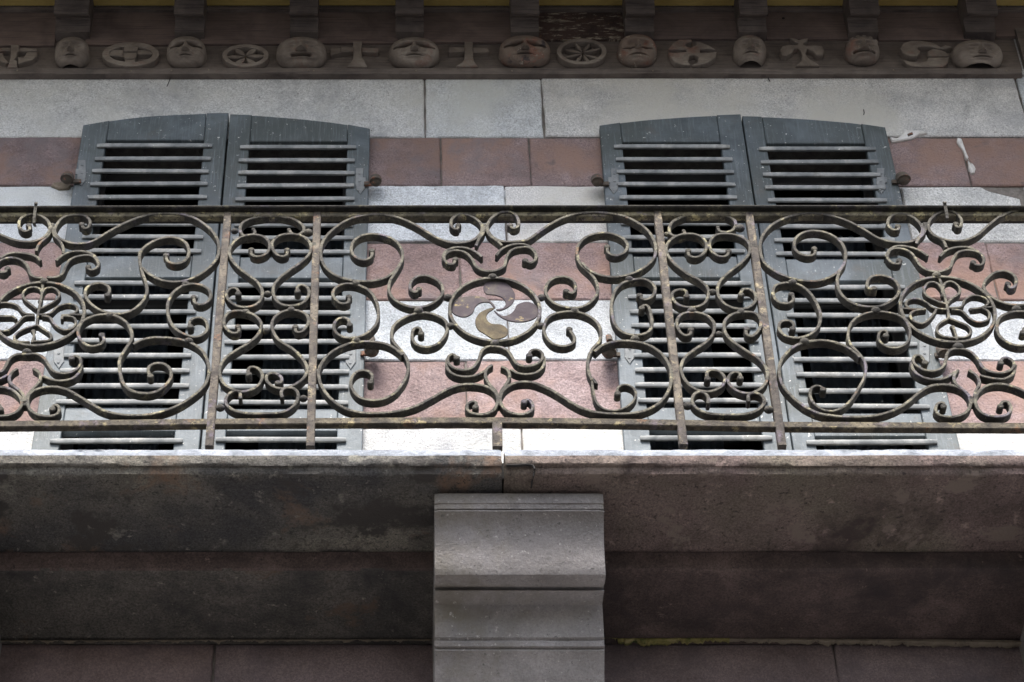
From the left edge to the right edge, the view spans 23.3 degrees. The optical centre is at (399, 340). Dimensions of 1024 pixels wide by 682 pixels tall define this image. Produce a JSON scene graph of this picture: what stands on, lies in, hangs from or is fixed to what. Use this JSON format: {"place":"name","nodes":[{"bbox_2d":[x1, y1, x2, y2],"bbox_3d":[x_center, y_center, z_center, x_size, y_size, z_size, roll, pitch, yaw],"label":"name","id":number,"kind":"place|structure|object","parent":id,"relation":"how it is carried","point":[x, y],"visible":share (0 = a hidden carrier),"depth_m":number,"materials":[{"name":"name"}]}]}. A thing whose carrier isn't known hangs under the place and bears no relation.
{"place":"outdoors","nodes":[
{"label":"outdoors","id":0,"kind":"place"},
{"bbox_3d":[0.400,-2.153,11.316,9.200,1.020,1.798,0,-45,0],"label":"jetty beam","id":1,"kind":"object","parent":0,"visible":0},
{"bbox_2d":[0,0,54,5],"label":"soffit boards","id":2,"kind":"object","parent":1,"relation":"attached to","point":[27,2],"depth_m":11.37,"materials":[{"name":"yellow wood"}]},
{"bbox_2d":[93,0,174,5],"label":"soffit boards","id":3,"kind":"object","parent":1,"relation":"attached to","point":[134,2],"visible":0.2,"depth_m":11.37,"materials":[{"name":"wood"}]},
{"bbox_2d":[207,0,289,4],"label":"soffit boards","id":4,"kind":"object","parent":1,"relation":"attached to","point":[248,2],"visible":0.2,"depth_m":11.37,"materials":[{"name":"wood"}]},
{"bbox_2d":[319,0,395,4],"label":"soffit boards","id":5,"kind":"object","parent":1,"relation":"attached to","point":[357,2],"visible":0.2,"depth_m":11.37,"materials":[{"name":"wood"}]},
{"bbox_2d":[424,0,508,5],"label":"soffit boards","id":6,"kind":"object","parent":1,"relation":"attached to","point":[466,2],"visible":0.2,"depth_m":11.37,"materials":[{"name":"wood"}]},
{"bbox_2d":[539,0,621,4],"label":"soffit boards","id":7,"kind":"object","parent":1,"relation":"attached to","point":[580,2],"visible":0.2,"depth_m":11.37,"materials":[{"name":"wood"}]},
{"bbox_2d":[654,0,733,5],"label":"soffit boards","id":8,"kind":"object","parent":1,"relation":"attached to","point":[693,2],"visible":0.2,"depth_m":11.37,"materials":[{"name":"wood"}]},
{"bbox_2d":[767,0,842,5],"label":"soffit boards","id":9,"kind":"object","parent":1,"relation":"attached to","point":[804,2],"visible":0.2,"depth_m":11.37,"materials":[{"name":"wood"}]},
{"bbox_2d":[878,0,957,5],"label":"soffit boards","id":10,"kind":"object","parent":1,"relation":"attached to","point":[918,2],"visible":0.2,"depth_m":11.37,"materials":[{"name":"wood"}]},
{"bbox_2d":[996,0,1023,5],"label":"soffit boards","id":11,"kind":"object","parent":1,"relation":"attached to","point":[1010,2],"depth_m":11.37,"materials":[{"name":"wood"}]},
{"label":"ground","id":12,"kind":"structure","parent":0,"visible":0},
{"bbox_2d":[0,5,1023,681],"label":"stone facade","id":13,"kind":"structure","parent":12,"relation":"on","point":[532,141],"depth_m":10.50,"materials":[{"name":"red stone"}]},
{"bbox_2d":[31,113,228,449],"bbox_3d":[-1.092,-0.025,9.884,0.689,2.714,0.107,4,-45,-3],"label":"louvred shutter","id":14,"kind":"object","parent":13,"relation":"attached to","point":[208,134],"visible":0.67,"depth_m":10.16,"materials":[{"name":"grey paint"}]},
{"bbox_2d":[61,174,345,449],"bbox_3d":[-0.770,0.252,10.052,1.160,2.620,0.172,0,-45,0],"label":"french window","id":15,"kind":"structure","parent":13,"relation":"attached to","point":[268,349],"depth_m":10.29,"materials":[{"name":"black glass"}]},
{"bbox_2d":[201,114,381,449],"bbox_3d":[-0.418,-0.023,9.880,0.689,2.705,0.108,-4,-45,4],"label":"louvred shutter","id":16,"kind":"object","parent":13,"relation":"attached to","point":[247,134],"visible":0.57,"depth_m":10.16,"materials":[{"name":"grey paint"}]},
{"bbox_2d":[0,552,1023,648],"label":"corbel course","id":17,"kind":"object","parent":13,"relation":"attached to","point":[949,599],"visible":0.9,"depth_m":8.64,"materials":[{"name":"stone"}]},
{"bbox_2d":[0,449,1023,551],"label":"balcony slab","id":18,"kind":"structure","parent":17,"relation":"on","point":[838,500],"depth_m":8.40,"materials":[{"name":"stone"}]},
{"bbox_2d":[0,201,1023,450],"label":"balcony railing","id":19,"kind":"object","parent":18,"relation":"on","point":[480,217],"visible":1,"depth_m":8.88,"materials":[{"name":"metal"}]},
{"bbox_2d":[0,28,1023,80],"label":"frieze beam","id":20,"kind":"structure","parent":13,"relation":"on","point":[833,63],"depth_m":11.07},
{"bbox_2d":[0,45,37,68],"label":"carved emblem","id":21,"kind":"object","parent":20,"relation":"attached to","point":[16,52],"visible":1,"depth_m":11.13,"materials":[{"name":"wood"}]},
{"bbox_2d":[0,7,55,47],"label":"infill board","id":22,"kind":"object","parent":20,"relation":"attached to","point":[28,27],"visible":0.8,"depth_m":11.29,"materials":[{"name":"brown wood"}]},
{"bbox_2d":[54,37,90,67],"bbox_3d":[-1.469,-1.304,11.114,0.160,0.165,0.130,0,-45,0],"label":"carved mask","id":23,"kind":"object","parent":20,"relation":"on","point":[72,51],"visible":1,"depth_m":11.08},
{"bbox_2d":[54,0,95,40],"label":"floor joist","id":24,"kind":"object","parent":20,"relation":"attached to","point":[74,18],"visible":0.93,"depth_m":11.22,"materials":[{"name":"brown wood"}]},
{"bbox_2d":[85,7,174,46],"bbox_3d":[-1.219,-1.425,11.305,0.408,0.262,0.045,0,-45,0],"label":"infill board","id":25,"kind":"object","parent":20,"relation":"attached to","point":[151,26],"visible":0.95,"depth_m":11.30,"materials":[{"name":"brown wood"}]},
{"bbox_2d":[102,42,159,67],"bbox_3d":[-1.207,-1.271,11.141,0.255,0.173,0.045,0,-45,0],"label":"carved emblem","id":26,"kind":"object","parent":20,"relation":"attached to","point":[124,55],"visible":1,"depth_m":11.13,"materials":[{"name":"brown wood"}]},
{"bbox_2d":[167,36,206,67],"bbox_3d":[-0.957,-1.306,11.115,0.179,0.168,0.132,0,-45,0],"label":"carved mask","id":27,"kind":"object","parent":20,"relation":"on","point":[186,51],"visible":1,"depth_m":11.08,"materials":[{"name":"beige wood"}]},
{"bbox_2d":[174,0,207,39],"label":"floor joist","id":28,"kind":"object","parent":20,"relation":"attached to","point":[190,17],"visible":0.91,"depth_m":11.21,"materials":[{"name":"brown wood"}]},
{"bbox_2d":[201,7,289,45],"bbox_3d":[-0.696,-1.427,11.307,0.410,0.257,0.045,0,-45,0],"label":"infill board","id":29,"kind":"object","parent":20,"relation":"attached to","point":[257,26],"visible":0.87,"depth_m":11.30,"materials":[{"name":"brown wood"}]},
{"bbox_2d":[222,44,268,68],"bbox_3d":[-0.692,-1.265,11.135,0.209,0.161,0.046,0,-45,0],"label":"carved emblem","id":30,"kind":"object","parent":20,"relation":"attached to","point":[257,56],"visible":1,"depth_m":11.12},
{"bbox_2d":[276,37,326,67],"bbox_3d":[-0.441,-1.306,11.108,0.230,0.169,0.142,0,-45,0],"label":"carved mask","id":31,"kind":"object","parent":20,"relation":"on","point":[301,52],"visible":1,"depth_m":11.08,"materials":[{"name":"beige wood"}]},
{"bbox_2d":[289,0,319,38],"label":"floor joist","id":32,"kind":"object","parent":20,"relation":"attached to","point":[304,18],"visible":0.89,"depth_m":11.21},
{"bbox_2d":[330,41,378,67],"bbox_3d":[-0.205,-1.273,11.146,0.223,0.181,0.042,0,-45,0],"label":"carved emblem","id":33,"kind":"object","parent":20,"relation":"attached to","point":[357,51],"visible":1,"depth_m":11.15,"materials":[{"name":"brown wood"}]},
{"bbox_2d":[317,7,397,44],"bbox_3d":[-0.197,-1.429,11.309,0.372,0.250,0.045,0,-45,0],"label":"infill board","id":34,"kind":"object","parent":20,"relation":"attached to","point":[351,25],"visible":0.88,"depth_m":11.30,"materials":[{"name":"brown wood"}]},
{"bbox_2d":[396,0,423,39],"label":"floor joist","id":35,"kind":"object","parent":20,"relation":"attached to","point":[409,18],"visible":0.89,"depth_m":11.21,"materials":[{"name":"brown wood"}]},
{"bbox_2d":[389,37,438,67],"bbox_3d":[0.063,-1.303,11.110,0.230,0.164,0.135,0,-45,0],"label":"carved mask","id":36,"kind":"object","parent":20,"relation":"on","point":[413,52],"visible":1,"depth_m":11.08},
{"bbox_2d":[424,7,509,43],"bbox_3d":[0.306,-1.432,11.312,0.416,0.243,0.045,0,-45,0],"label":"infill board","id":37,"kind":"object","parent":20,"relation":"attached to","point":[462,25],"visible":0.84,"depth_m":11.31,"materials":[{"name":"brown wood"}]},
{"bbox_2d":[449,42,488,67],"bbox_3d":[0.309,-1.273,11.146,0.180,0.176,0.042,0,-45,0],"label":"carved emblem","id":38,"kind":"object","parent":20,"relation":"attached to","point":[468,51],"visible":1,"depth_m":11.15,"materials":[{"name":"wood"}]},
{"bbox_2d":[498,35,549,67],"bbox_3d":[0.559,-1.310,11.117,0.235,0.169,0.136,0,-45,0],"label":"carved mask","id":39,"kind":"object","parent":20,"relation":"on","point":[524,51],"visible":1,"depth_m":11.09,"materials":[{"name":"beige wood"}]},
{"bbox_2d":[509,0,538,37],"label":"floor joist","id":40,"kind":"object","parent":20,"relation":"attached to","point":[524,16],"visible":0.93,"depth_m":11.21,"materials":[{"name":"wood"}]},
{"bbox_2d":[556,38,606,67],"bbox_3d":[0.815,-1.286,11.156,0.224,0.186,0.045,0,-45,0],"label":"carved emblem","id":41,"kind":"object","parent":20,"relation":"attached to","point":[588,53],"visible":1,"depth_m":11.15,"materials":[{"name":"brown wood"}]},
{"bbox_2d":[539,7,624,41],"bbox_3d":[0.829,-1.438,11.319,0.413,0.224,0.046,0,-45,0],"label":"infill board","id":42,"kind":"object","parent":20,"relation":"attached to","point":[564,24],"visible":0.86,"depth_m":11.31,"materials":[{"name":"brown wood"}]},
{"bbox_2d":[617,34,656,67],"bbox_3d":[1.064,-1.312,11.128,0.179,0.168,0.122,0,-45,0],"label":"carved mask","id":43,"kind":"object","parent":20,"relation":"on","point":[636,51],"visible":1,"depth_m":11.10,"materials":[{"name":"beige wood"}]},
{"bbox_2d":[621,0,654,40],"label":"floor joist","id":44,"kind":"object","parent":20,"relation":"attached to","point":[638,16],"visible":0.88,"depth_m":11.21,"materials":[{"name":"wood"}]},
{"bbox_2d":[668,40,716,67],"bbox_3d":[1.312,-1.281,11.154,0.219,0.187,0.042,0,-45,0],"label":"carved emblem","id":45,"kind":"object","parent":20,"relation":"attached to","point":[681,54],"visible":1,"depth_m":11.13,"materials":[{"name":"brown wood"}]},
{"bbox_2d":[653,7,737,40],"bbox_3d":[1.349,-1.440,11.320,0.405,0.220,0.046,0,-45,0],"label":"infill board","id":46,"kind":"object","parent":20,"relation":"attached to","point":[696,23],"visible":0.91,"depth_m":11.31,"materials":[{"name":"brown wood"}]},
{"bbox_2d":[732,35,765,65],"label":"carved mask","id":47,"kind":"object","parent":20,"relation":"on","point":[746,48],"visible":1,"depth_m":11.09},
{"bbox_2d":[732,0,767,40],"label":"floor joist","id":48,"kind":"object","parent":20,"relation":"attached to","point":[750,16],"visible":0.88,"depth_m":11.21,"materials":[{"name":"brown wood"}]},
{"bbox_2d":[779,38,823,67],"bbox_3d":[1.806,-1.284,11.157,0.199,0.198,0.042,0,-45,0],"label":"carved emblem","id":49,"kind":"object","parent":20,"relation":"attached to","point":[800,48],"visible":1,"depth_m":11.15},
{"bbox_2d":[766,7,847,40],"bbox_3d":[1.856,-1.440,11.320,0.393,0.220,0.045,0,-45,0],"label":"infill board","id":50,"kind":"object","parent":20,"relation":"attached to","point":[810,23],"visible":0.92,"depth_m":11.31,"materials":[{"name":"brown wood"}]},
{"bbox_2d":[840,0,879,40],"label":"floor joist","id":51,"kind":"object","parent":20,"relation":"attached to","point":[860,17],"visible":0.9,"depth_m":11.22,"materials":[{"name":"brown wood"}]},
{"bbox_2d":[843,35,879,65],"bbox_3d":[2.073,-1.317,11.123,0.157,0.149,0.137,0,-45,0],"label":"carved mask","id":52,"kind":"object","parent":20,"relation":"attached to","point":[859,50],"visible":1,"depth_m":11.10,"materials":[{"name":"beige wood"}]},
{"bbox_2d":[877,7,970,41],"bbox_3d":[2.375,-1.437,11.318,0.416,0.226,0.046,0,-45,0],"label":"infill board","id":53,"kind":"object","parent":20,"relation":"attached to","point":[925,24],"visible":0.91,"depth_m":11.31,"materials":[{"name":"brown wood"}]},
{"bbox_2d":[899,41,951,67],"bbox_3d":[2.364,-1.277,11.149,0.236,0.182,0.042,0,-45,0],"label":"carved emblem","id":54,"kind":"object","parent":20,"relation":"attached to","point":[937,56],"visible":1,"depth_m":11.14,"materials":[{"name":"brown wood"}]},
{"bbox_2d":[954,0,997,40],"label":"floor joist","id":55,"kind":"object","parent":20,"relation":"attached to","point":[976,19],"visible":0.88,"depth_m":11.22,"materials":[{"name":"brown wood"}]},
{"bbox_2d":[950,40,1002,67],"bbox_3d":[2.583,-1.291,11.102,0.230,0.159,0.129,0,-45,0],"label":"carved mask","id":56,"kind":"object","parent":20,"relation":"attached to","point":[966,53],"visible":1,"depth_m":11.07,"materials":[{"name":"brown wood"}]},
{"bbox_2d":[994,7,1023,38],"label":"infill board","id":57,"kind":"object","parent":20,"relation":"on","point":[1008,20],"visible":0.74,"depth_m":11.33,"materials":[{"name":"brown wood"}]},
{"bbox_2d":[432,493,605,681],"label":"stone corbel","id":58,"kind":"object","parent":13,"relation":"attached to","point":[518,585],"visible":1,"depth_m":8.33,"materials":[{"name":"grey stone"}]},
{"bbox_2d":[591,114,791,449],"bbox_3d":[1.139,-0.023,9.881,0.705,2.705,0.107,4,-45,-4],"label":"louvred shutter","id":59,"kind":"object","parent":13,"relation":"attached to","point":[724,134],"visible":0.48,"depth_m":10.16,"materials":[{"name":"grey paint"}]},
{"bbox_2d":[625,175,925,449],"bbox_3d":[1.502,0.252,10.052,1.165,2.620,0.172,0,-45,0],"label":"french window","id":60,"kind":"structure","parent":13,"relation":"attached to","point":[887,367],"depth_m":10.28,"materials":[{"name":"black glass"}]},
{"bbox_2d":[742,116,959,449],"bbox_3d":[1.827,-0.019,9.876,0.672,2.692,0.107,-4,-45,4],"label":"louvred shutter","id":61,"kind":"object","parent":13,"relation":"attached to","point":[763,136],"visible":0.56,"depth_m":10.15,"materials":[{"name":"grey paint"}]},
{"bbox_2d":[1019,626,1023,665],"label":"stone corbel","id":62,"kind":"object","parent":13,"relation":"attached to","point":[1021,647],"depth_m":8.76,"materials":[{"name":"grey stone"}]}
]}

